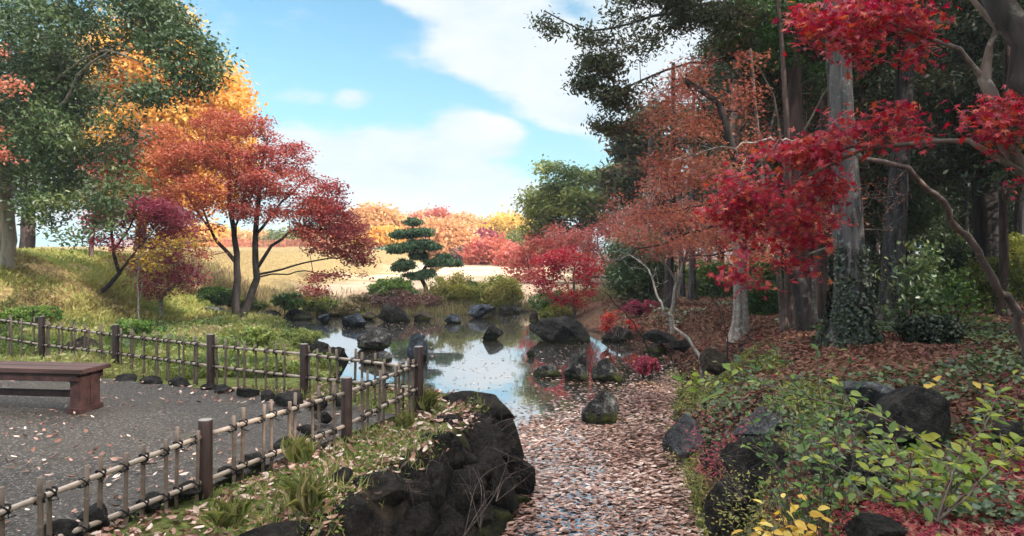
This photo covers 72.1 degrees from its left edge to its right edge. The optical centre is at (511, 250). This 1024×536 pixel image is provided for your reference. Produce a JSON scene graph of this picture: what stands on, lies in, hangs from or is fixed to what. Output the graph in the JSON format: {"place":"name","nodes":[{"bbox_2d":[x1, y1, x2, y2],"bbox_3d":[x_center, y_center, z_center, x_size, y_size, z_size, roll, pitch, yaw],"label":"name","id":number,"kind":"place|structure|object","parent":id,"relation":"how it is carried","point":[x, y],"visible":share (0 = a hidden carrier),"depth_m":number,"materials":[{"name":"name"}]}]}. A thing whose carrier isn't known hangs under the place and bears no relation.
{"place":"outdoors","nodes":[
{"label":"outdoors","id":0,"kind":"place"},
{"bbox_2d":[0,378,394,535],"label":"terrace path","id":1,"kind":"structure","parent":0,"point":[153,422],"depth_m":6.23,"materials":[{"name":"grey gravel"}]},
{"bbox_2d":[0,361,110,413],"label":"bench","id":2,"kind":"object","parent":1,"relation":"on","point":[83,392],"visible":1,"depth_m":7.17,"materials":[{"name":"brown wood"}]},
{"bbox_2d":[0,379,375,530],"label":"fallen leaves","id":3,"kind":"object","parent":1,"relation":"on","point":[74,510],"visible":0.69,"depth_m":5.99,"materials":[{"name":"beige plant"}]},
{"bbox_2d":[0,0,919,252],"label":"sky","id":4,"kind":"structure","parent":0,"point":[411,104],"materials":[{"name":"blue"}]},
{"bbox_2d":[279,312,708,535],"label":"pond water","id":5,"kind":"structure","parent":0,"point":[455,339],"depth_m":13.32,"materials":[{"name":"blue liquid"}]},
{"bbox_2d":[357,327,392,349],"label":"rock","id":6,"kind":"object","parent":5,"relation":"in","point":[375,338],"visible":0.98,"depth_m":16.94,"materials":[{"name":"grey stone"}]},
{"bbox_2d":[529,316,589,342],"bbox_3d":[1.324,2.204,18.829,1.207,0.914,1.507,0,0,-45],"label":"rock","id":7,"kind":"object","parent":5,"relation":"in","point":[564,329],"visible":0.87,"depth_m":18.45,"materials":[{"name":"grey stone"}]},
{"bbox_2d":[563,348,588,381],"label":"rock","id":8,"kind":"object","parent":5,"relation":"in","point":[577,369],"visible":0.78,"depth_m":12.94,"materials":[{"name":"grey stone"}]},
{"bbox_2d":[454,347,703,535],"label":"floating leaves","id":9,"kind":"object","parent":5,"relation":"on","point":[592,489],"visible":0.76,"depth_m":7.65,"materials":[{"name":"pink plant"}]},
{"bbox_2d":[581,391,618,425],"bbox_3d":[1.225,2.275,9.865,0.513,0.617,0.468,0,0,0],"label":"rock","id":10,"kind":"object","parent":5,"relation":"in","point":[602,407],"visible":0.82,"depth_m":9.71,"materials":[{"name":"grey stone"}]},
{"bbox_2d":[591,358,623,382],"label":"rock","id":11,"kind":"object","parent":5,"relation":"in","point":[604,370],"visible":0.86,"depth_m":12.85,"materials":[{"name":"grey stone"}]},
{"bbox_2d":[0,247,1023,535],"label":"ground","id":12,"kind":"structure","parent":0,"point":[282,257],"depth_m":13.99,"materials":[{"name":"green plant"}]},
{"bbox_2d":[0,43,34,165],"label":"orange tree","id":13,"kind":"object","parent":12,"relation":"on","point":[3,86],"visible":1,"depth_m":12.49,"materials":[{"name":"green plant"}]},
{"bbox_2d":[0,304,65,326],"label":"shrub","id":14,"kind":"object","parent":12,"relation":"on","point":[17,313],"visible":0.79,"depth_m":15.26,"materials":[{"name":"green plant"}]},
{"bbox_2d":[0,23,121,247],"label":"evergreen tree","id":15,"kind":"object","parent":12,"relation":"on","point":[27,238],"visible":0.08,"depth_m":23.91,"materials":[{"name":"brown plant"}]},
{"bbox_2d":[57,134,150,256],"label":"thin maple","id":16,"kind":"object","parent":12,"relation":"on","point":[91,251],"visible":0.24,"depth_m":21.86,"materials":[{"name":"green plant"}]},
{"bbox_2d":[0,0,246,269],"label":"evergreen tree","id":17,"kind":"object","parent":12,"relation":"on","point":[157,27],"visible":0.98,"depth_m":15.83,"materials":[{"name":"green plant"}]},
{"bbox_2d":[98,317,167,341],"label":"shrub","id":18,"kind":"object","parent":12,"relation":"on","point":[137,326],"visible":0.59,"depth_m":13.55,"materials":[{"name":"green plant"}]},
{"bbox_2d":[0,246,271,329],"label":"grass","id":19,"kind":"structure","parent":12,"relation":"on","point":[116,308],"depth_m":19.30,"materials":[{"name":"green plant"}]},
{"bbox_2d":[72,193,200,292],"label":"magenta maple","id":20,"kind":"object","parent":12,"relation":"on","point":[160,214],"visible":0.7,"depth_m":18.87,"materials":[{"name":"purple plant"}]},
{"bbox_2d":[47,1,268,250],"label":"golden tree","id":21,"kind":"object","parent":12,"relation":"on","point":[228,99],"visible":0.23,"depth_m":31.12,"materials":[{"name":"brown plant"}]},
{"bbox_2d":[116,224,217,317],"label":"magenta maple","id":22,"kind":"object","parent":12,"relation":"on","point":[176,278],"visible":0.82,"depth_m":19.31,"materials":[{"name":"purple plant"}]},
{"bbox_2d":[122,224,219,318],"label":"yellow sapling","id":23,"kind":"object","parent":12,"relation":"on","point":[172,243],"visible":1,"depth_m":18.12,"materials":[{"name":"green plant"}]},
{"bbox_2d":[0,268,342,379],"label":"grass","id":24,"kind":"structure","parent":12,"relation":"on","point":[163,371],"depth_m":12.20,"materials":[{"name":"green plant"}]},
{"bbox_2d":[0,314,410,409],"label":"bamboo fence","id":25,"kind":"object","parent":12,"relation":"on","point":[213,346],"visible":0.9,"depth_m":8.64,"materials":[{"name":"beige wood"}]},
{"bbox_2d":[0,346,422,535],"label":"bamboo fence","id":26,"kind":"object","parent":12,"relation":"on","point":[202,439],"visible":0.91,"depth_m":4.78,"materials":[{"name":"beige wood"}]},
{"bbox_2d":[196,285,241,306],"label":"shrub","id":27,"kind":"object","parent":12,"relation":"on","point":[220,295],"visible":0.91,"depth_m":23.67,"materials":[{"name":"green plant"}]},
{"bbox_2d":[199,494,254,530],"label":"grass tussock","id":28,"kind":"object","parent":12,"relation":"on","point":[224,514],"depth_m":3.96,"materials":[{"name":"green plant"}]},
{"bbox_2d":[119,105,386,317],"bbox_3d":[-7.979,-1.093,21.577,8.335,6.836,3.747,0,0,0],"label":"red maple","id":29,"kind":"object","parent":12,"relation":"on","point":[319,210],"visible":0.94,"depth_m":21.41,"materials":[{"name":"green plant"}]},
{"bbox_2d":[229,325,279,347],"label":"shrub","id":30,"kind":"object","parent":12,"relation":"on","point":[260,335],"visible":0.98,"depth_m":12.67,"materials":[{"name":"green plant"}]},
{"bbox_2d":[82,382,485,535],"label":"fallen leaves","id":31,"kind":"object","parent":12,"relation":"on","point":[189,516],"visible":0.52,"depth_m":5.17,"materials":[{"name":"beige plant"}]},
{"bbox_2d":[280,430,323,464],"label":"grass tussock","id":32,"kind":"object","parent":12,"relation":"on","point":[300,451],"depth_m":5.06,"materials":[{"name":"green plant"}]},
{"bbox_2d":[280,327,323,347],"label":"shrub","id":33,"kind":"object","parent":12,"relation":"on","point":[299,337],"visible":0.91,"depth_m":15.31,"materials":[{"name":"green plant"}]},
{"bbox_2d":[115,378,491,535],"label":"grass","id":34,"kind":"structure","parent":12,"relation":"on","point":[335,467],"depth_m":5.28,"materials":[{"name":"green plant"}]},
{"bbox_2d":[272,467,340,514],"bbox_3d":[-1.263,1.475,4.351,0.370,0.271,0.395,0,0,-27],"label":"grass tussock","id":35,"kind":"object","parent":12,"relation":"on","point":[303,494],"depth_m":4.30,"materials":[{"name":"green plant"}]},
{"bbox_2d":[333,198,419,251],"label":"orange tree","id":36,"kind":"object","parent":12,"relation":"on","point":[385,215],"visible":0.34,"depth_m":80.30,"materials":[{"name":"brown plant"}]},
{"bbox_2d":[349,220,405,248],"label":"yellow tree","id":37,"kind":"object","parent":12,"relation":"on","point":[379,232],"visible":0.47,"depth_m":76.47,"materials":[{"name":"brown plant"}]},
{"bbox_2d":[239,391,535,535],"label":"stone wall","id":38,"kind":"structure","parent":12,"relation":"on","point":[446,505],"depth_m":5.88,"materials":[{"name":"black stone"}]},
{"bbox_2d":[389,397,530,535],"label":"dry brambles","id":39,"kind":"object","parent":38,"relation":"hanging from","point":[481,519],"visible":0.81,"depth_m":5.78,"materials":[{"name":"beige plant"}]},
{"bbox_2d":[156,251,618,316],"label":"grass","id":40,"kind":"structure","parent":12,"relation":"on","point":[444,309],"depth_m":26.40,"materials":[{"name":"plant"}]},
{"bbox_2d":[366,274,418,299],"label":"shrub","id":41,"kind":"object","parent":12,"relation":"on","point":[390,284],"visible":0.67,"depth_m":26.61,"materials":[{"name":"green plant"}]},
{"bbox_2d":[369,288,422,310],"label":"shrub","id":42,"kind":"object","parent":12,"relation":"on","point":[402,301],"visible":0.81,"depth_m":25.98,"materials":[{"name":"red plant"}]},
{"bbox_2d":[384,217,464,291],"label":"garden pine","id":43,"kind":"object","parent":12,"relation":"on","point":[416,247],"visible":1,"depth_m":28.31,"materials":[{"name":"green plant"}]},
{"bbox_2d":[409,212,487,258],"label":"orange tree","id":44,"kind":"object","parent":12,"relation":"on","point":[451,233],"visible":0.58,"depth_m":81.77,"materials":[{"name":"brown plant"}]},
{"bbox_2d":[424,269,483,303],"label":"shrub","id":45,"kind":"object","parent":12,"relation":"on","point":[457,288],"visible":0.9,"depth_m":27.09,"materials":[{"name":"green plant"}]},
{"bbox_2d":[455,232,520,264],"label":"coral maple","id":46,"kind":"object","parent":12,"relation":"on","point":[476,252],"visible":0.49,"depth_m":60.80,"materials":[{"name":"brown plant"}]},
{"bbox_2d":[472,270,526,311],"bbox_3d":[-0.506,1.693,27.574,2.349,1.848,2.137,0,0,0],"label":"shrub","id":47,"kind":"object","parent":12,"relation":"on","point":[506,290],"visible":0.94,"depth_m":27.17,"materials":[{"name":"green plant"}]},
{"bbox_2d":[476,205,533,239],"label":"yellow tree","id":48,"kind":"object","parent":12,"relation":"on","point":[502,222],"visible":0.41,"depth_m":98.15,"materials":[{"name":"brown plant"}]},
{"bbox_2d":[499,220,605,283],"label":"pink maple","id":49,"kind":"object","parent":12,"relation":"on","point":[527,275],"visible":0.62,"depth_m":35.41,"materials":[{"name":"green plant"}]},
{"bbox_2d":[522,242,609,316],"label":"scarlet maple","id":50,"kind":"object","parent":12,"relation":"on","point":[559,261],"visible":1,"depth_m":23.75,"materials":[{"name":"red plant"}]},
{"bbox_2d":[509,154,633,281],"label":"evergreen tree","id":51,"kind":"object","parent":12,"relation":"on","point":[557,198],"visible":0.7,"depth_m":36.10,"materials":[{"name":"green plant"}]},
{"bbox_2d":[537,210,647,275],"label":"twiggy maple","id":52,"kind":"object","parent":12,"relation":"on","point":[566,235],"visible":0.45,"depth_m":26.83,"materials":[{"name":"red plant"}]},
{"bbox_2d":[596,226,688,304],"bbox_3d":[4.054,0.620,21.991,2.888,2.802,2.646,0,0,0],"label":"camellia","id":53,"kind":"object","parent":12,"relation":"on","point":[629,283],"visible":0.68,"depth_m":21.45,"materials":[{"name":"green plant"}]},
{"bbox_2d":[586,92,701,240],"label":"conifer","id":54,"kind":"object","parent":12,"relation":"on","point":[623,151],"visible":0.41,"depth_m":32.38,"materials":[{"name":"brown plant"}]},
{"bbox_2d":[523,0,815,201],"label":"conifer","id":55,"kind":"object","parent":12,"relation":"on","point":[603,65],"visible":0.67,"depth_m":12.74,"materials":[{"name":"green plant"}]},
{"bbox_2d":[663,62,675,308],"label":"cedar tree","id":56,"kind":"object","parent":12,"relation":"on","point":[668,287],"visible":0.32,"depth_m":19.87,"materials":[{"name":"brown plant"}]},
{"bbox_2d":[589,165,770,334],"bbox_3d":[4.222,-0.052,17.596,4.494,4.403,2.844,0,0,0],"label":"twiggy maple","id":57,"kind":"object","parent":12,"relation":"on","point":[677,280],"visible":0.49,"depth_m":17.46,"materials":[{"name":"red plant"}]},
{"bbox_2d":[662,413,703,457],"bbox_3d":[1.924,2.078,8.026,0.471,0.472,0.364,0,0,0],"label":"rock","id":58,"kind":"object","parent":12,"relation":"on","point":[675,438],"visible":0.92,"depth_m":7.91,"materials":[{"name":"grey stone"}]},
{"bbox_2d":[686,96,698,300],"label":"cedar tree","id":59,"kind":"object","parent":12,"relation":"on","point":[692,292],"visible":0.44,"depth_m":23.89,"materials":[{"name":"brown plant"}]},
{"bbox_2d":[678,258,733,297],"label":"shrub","id":60,"kind":"object","parent":12,"relation":"on","point":[714,290],"visible":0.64,"depth_m":25.52,"materials":[{"name":"green plant"}]},
{"bbox_2d":[699,347,727,375],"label":"rock","id":61,"kind":"object","parent":12,"relation":"on","point":[709,365],"visible":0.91,"depth_m":10.48,"materials":[{"name":"grey stone"}]},
{"bbox_2d":[673,403,765,489],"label":"crimson twigs","id":62,"kind":"object","parent":12,"relation":"on","point":[717,456],"visible":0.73,"depth_m":6.42,"materials":[{"name":"brown plant"}]},
{"bbox_2d":[703,477,755,535],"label":"rock","id":63,"kind":"object","parent":12,"relation":"on","point":[718,490],"visible":0.7,"depth_m":5.49,"materials":[{"name":"black stone"}]},
{"bbox_2d":[596,44,869,331],"bbox_3d":[3.515,-0.936,11.914,4.642,4.744,2.434,0,0,21],"label":"rust maple","id":64,"kind":"object","parent":12,"relation":"on","point":[804,311],"visible":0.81,"depth_m":11.79,"materials":[{"name":"red plant"}]},
{"bbox_2d":[726,3,750,342],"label":"cedar tree","id":65,"kind":"object","parent":12,"relation":"on","point":[740,326],"visible":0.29,"depth_m":13.89,"materials":[{"name":"grey plant"}]},
{"bbox_2d":[676,14,817,275],"bbox_3d":[7.651,-4.866,22.397,4.788,13.218,5.753,0,0,29],"label":"cedar tree","id":66,"kind":"object","parent":12,"relation":"on","point":[715,90],"visible":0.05,"depth_m":21.95,"materials":[{"name":"green plant"}]},
{"bbox_2d":[692,449,814,535],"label":"olive undershrub","id":67,"kind":"object","parent":12,"relation":"on","point":[768,480],"visible":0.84,"depth_m":5.13,"materials":[{"name":"green plant"}]},
{"bbox_2d":[719,435,788,499],"bbox_3d":[2.077,1.927,6.016,0.583,0.763,0.419,0,0,28],"label":"rock","id":68,"kind":"object","parent":12,"relation":"on","point":[746,456],"visible":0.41,"depth_m":5.89,"materials":[{"name":"black stone"}]},
{"bbox_2d":[733,406,783,439],"bbox_3d":[2.398,1.755,6.846,0.474,0.478,0.407,0,0,-41],"label":"rock","id":69,"kind":"object","parent":12,"relation":"on","point":[750,430],"visible":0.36,"depth_m":6.76,"materials":[{"name":"grey stone"}]},
{"bbox_2d":[748,282,784,315],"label":"shrub","id":70,"kind":"object","parent":12,"relation":"on","point":[758,304],"visible":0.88,"depth_m":17.78,"materials":[{"name":"green plant"}]},
{"bbox_2d":[749,48,789,330],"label":"cedar tree","id":71,"kind":"object","parent":12,"relation":"on","point":[784,322],"visible":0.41,"depth_m":11.96,"materials":[{"name":"brown plant"}]},
{"bbox_2d":[731,491,833,535],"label":"yellow leaved seedling","id":72,"kind":"object","parent":12,"relation":"on","point":[800,527],"visible":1,"depth_m":2.87,"materials":[{"name":"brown plant"}]},
{"bbox_2d":[703,0,865,175],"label":"grey tree","id":73,"kind":"object","parent":12,"relation":"on","point":[773,38],"visible":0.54,"depth_m":12.73,"materials":[{"name":"brown plant"}]},
{"bbox_2d":[777,0,794,327],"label":"cedar tree","id":74,"kind":"object","parent":12,"relation":"on","point":[789,299],"visible":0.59,"depth_m":12.28,"materials":[{"name":"brown plant"}]},
{"bbox_2d":[706,326,886,535],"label":"green leaved shrub","id":75,"kind":"object","parent":12,"relation":"on","point":[800,486],"visible":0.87,"depth_m":4.07,"materials":[{"name":"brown plant"}]},
{"bbox_2d":[685,82,911,322],"bbox_3d":[5.467,-0.948,13.514,4.261,4.948,1.718,0,0,0],"label":"bare tree","id":76,"kind":"object","parent":12,"relation":"on","point":[814,291],"visible":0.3,"depth_m":13.46,"materials":[{"name":"green plant"}]},
{"bbox_2d":[787,2,810,297],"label":"cedar tree","id":77,"kind":"object","parent":12,"relation":"on","point":[795,99],"visible":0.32,"depth_m":12.67,"materials":[{"name":"brown plant"}]},
{"bbox_2d":[664,341,952,535],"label":"bank weeds","id":78,"kind":"object","parent":12,"relation":"on","point":[699,508],"visible":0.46,"depth_m":6.95,"materials":[{"name":"green plant"}]},
{"bbox_2d":[602,296,1023,535],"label":"leaf litter","id":79,"kind":"object","parent":12,"relation":"on","point":[767,322],"visible":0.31,"depth_m":9.15,"materials":[{"name":"brown plant"}]},
{"bbox_2d":[672,363,976,482],"bbox_3d":[1.385,0.770,3.276,1.306,0.447,0.262,0,0,31],"label":"lime leaved shrub","id":80,"kind":"object","parent":12,"relation":"on","point":[875,412],"visible":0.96,"depth_m":3.35,"materials":[{"name":"green plant"}]},
{"bbox_2d":[640,300,1023,535],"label":"ground cover","id":81,"kind":"object","parent":12,"relation":"on","point":[979,506],"visible":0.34,"depth_m":6.83,"materials":[{"name":"green plant"}]},
{"bbox_2d":[756,383,910,502],"bbox_3d":[2.223,1.307,4.612,0.838,0.730,1.259,0,0,0],"label":"green leaved shrub","id":82,"kind":"object","parent":12,"relation":"on","point":[854,489],"visible":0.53,"depth_m":4.97,"materials":[{"name":"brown plant"}]},
{"bbox_2d":[810,0,884,348],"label":"cedar tree","id":83,"kind":"object","parent":12,"relation":"on","point":[850,303],"visible":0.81,"depth_m":9.85,"materials":[{"name":"grey plant"}]},
{"bbox_2d":[751,0,955,319],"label":"cedar tree","id":84,"kind":"object","parent":12,"relation":"on","point":[821,288],"visible":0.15,"depth_m":14.88,"materials":[{"name":"brown plant"}]},
{"bbox_2d":[686,0,1023,300],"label":"red maple","id":85,"kind":"object","parent":12,"relation":"on","point":[836,26],"visible":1,"depth_m":4.33,"materials":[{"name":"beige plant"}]},
{"bbox_2d":[770,46,943,249],"bbox_3d":[11.428,-4.026,24.173,5.315,11.622,5.559,0,0,-22],"label":"cedar tree","id":86,"kind":"object","parent":12,"relation":"on","point":[871,236],"visible":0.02,"depth_m":23.30,"materials":[{"name":"green plant"}]},
{"bbox_2d":[766,0,960,296],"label":"cedar tree","id":87,"kind":"object","parent":12,"relation":"on","point":[871,81],"visible":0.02,"depth_m":17.01,"materials":[{"name":"brown plant"}]},
{"bbox_2d":[840,381,894,412],"bbox_3d":[3.286,1.359,6.477,0.532,0.355,0.424,0,0,16],"label":"rock","id":88,"kind":"object","parent":12,"relation":"on","point":[876,393],"visible":0.46,"depth_m":6.33,"materials":[{"name":"grey stone"}]},
{"bbox_2d":[840,450,896,490],"bbox_3d":[2.514,1.573,4.911,0.352,0.361,0.406,0,0,41],"label":"rock","id":89,"kind":"object","parent":12,"relation":"on","point":[848,461],"visible":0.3,"depth_m":4.84,"materials":[{"name":"black stone"}]},
{"bbox_2d":[747,3,999,224],"bbox_3d":[9.513,-5.604,18.889,5.987,14.703,5.695,0,0,45],"label":"cedar tree","id":90,"kind":"object","parent":12,"relation":"on","point":[916,157],"visible":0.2,"depth_m":17.91,"materials":[{"name":"green plant"}]},
{"bbox_2d":[844,512,910,535],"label":"rock","id":91,"kind":"object","parent":12,"relation":"on","point":[868,524],"visible":0.96,"depth_m":4.05,"materials":[{"name":"black stone"}]},
{"bbox_2d":[861,385,950,448],"bbox_3d":[3.136,1.346,5.637,0.710,0.545,0.534,0,0,0],"label":"rock","id":92,"kind":"object","parent":12,"relation":"on","point":[917,409],"visible":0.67,"depth_m":5.46,"materials":[{"name":"black stone"}]},
{"bbox_2d":[796,370,1023,535],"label":"lime leaved shrub","id":93,"kind":"object","parent":12,"relation":"on","point":[910,489],"visible":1,"depth_m":2.60,"materials":[{"name":"green plant"}]},
{"bbox_2d":[864,182,957,297],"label":"tree","id":94,"kind":"object","parent":12,"relation":"on","point":[922,216],"visible":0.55,"depth_m":21.52,"materials":[{"name":"green plant"}]},
{"bbox_2d":[871,236,957,323],"bbox_3d":[6.115,0.578,10.710,1.365,1.624,1.110,0,0,0],"label":"shrub","id":95,"kind":"object","parent":12,"relation":"on","point":[924,291],"visible":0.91,"depth_m":10.59,"materials":[{"name":"green plant"}]},
{"bbox_2d":[856,0,983,321],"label":"cedar tree","id":96,"kind":"object","parent":12,"relation":"on","point":[904,89],"visible":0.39,"depth_m":14.35,"materials":[{"name":"grey plant"}]},
{"bbox_2d":[893,313,968,343],"bbox_3d":[5.933,1.144,10.001,0.962,0.522,0.794,0,0,0],"label":"shrub","id":97,"kind":"object","parent":12,"relation":"on","point":[932,328],"visible":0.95,"depth_m":9.80,"materials":[{"name":"green plant"}]},
{"bbox_2d":[847,121,1023,361],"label":"leaning tree","id":98,"kind":"object","parent":12,"relation":"on","point":[1013,305],"visible":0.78,"depth_m":6.99,"materials":[{"name":"brown plant"}]},
{"bbox_2d":[906,228,973,303],"bbox_3d":[12.992,0.490,21.130,2.714,2.367,2.428,0,0,0],"label":"shrub","id":99,"kind":"object","parent":12,"relation":"on","point":[959,252],"visible":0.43,"depth_m":20.57,"materials":[{"name":"green plant"}]},
{"bbox_2d":[866,0,1023,308],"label":"cedar tree","id":100,"kind":"object","parent":12,"relation":"on","point":[985,221],"visible":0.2,"depth_m":19.79,"materials":[{"name":"green plant"}]},
{"bbox_2d":[875,0,1023,191],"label":"cedar tree","id":101,"kind":"object","parent":12,"relation":"on","point":[969,167],"visible":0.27,"depth_m":19.35,"materials":[{"name":"green plant"}]},
{"bbox_2d":[919,260,1005,326],"bbox_3d":[7.043,0.774,11.271,1.262,1.243,1.218,0,0,0],"label":"shrub","id":102,"kind":"object","parent":12,"relation":"on","point":[949,298],"visible":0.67,"depth_m":11.04,"materials":[{"name":"green plant"}]},
{"bbox_2d":[921,4,1015,242],"bbox_3d":[15.820,-4.240,25.804,4.681,12.085,4.921,0,0,10],"label":"cedar tree","id":103,"kind":"object","parent":12,"relation":"on","point":[961,194],"visible":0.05,"depth_m":24.79,"materials":[{"name":"green plant"}]},
{"bbox_2d":[942,253,1023,313],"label":"shrub","id":104,"kind":"object","parent":12,"relation":"on","point":[977,274],"visible":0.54,"depth_m":17.27,"materials":[{"name":"green plant"}]},
{"bbox_2d":[951,0,1023,206],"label":"cedar tree","id":105,"kind":"object","parent":12,"relation":"on","point":[999,177],"visible":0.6,"depth_m":14.77,"materials":[{"name":"green plant"}]},
{"bbox_2d":[980,0,1023,96],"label":"leaning tree","id":106,"kind":"object","parent":12,"relation":"on","point":[1006,17],"visible":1,"depth_m":3.34,"materials":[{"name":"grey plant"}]},
{"bbox_2d":[996,42,1012,316],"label":"cedar tree","id":107,"kind":"object","parent":12,"relation":"on","point":[1003,249],"visible":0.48,"depth_m":16.90,"materials":[{"name":"brown plant"}]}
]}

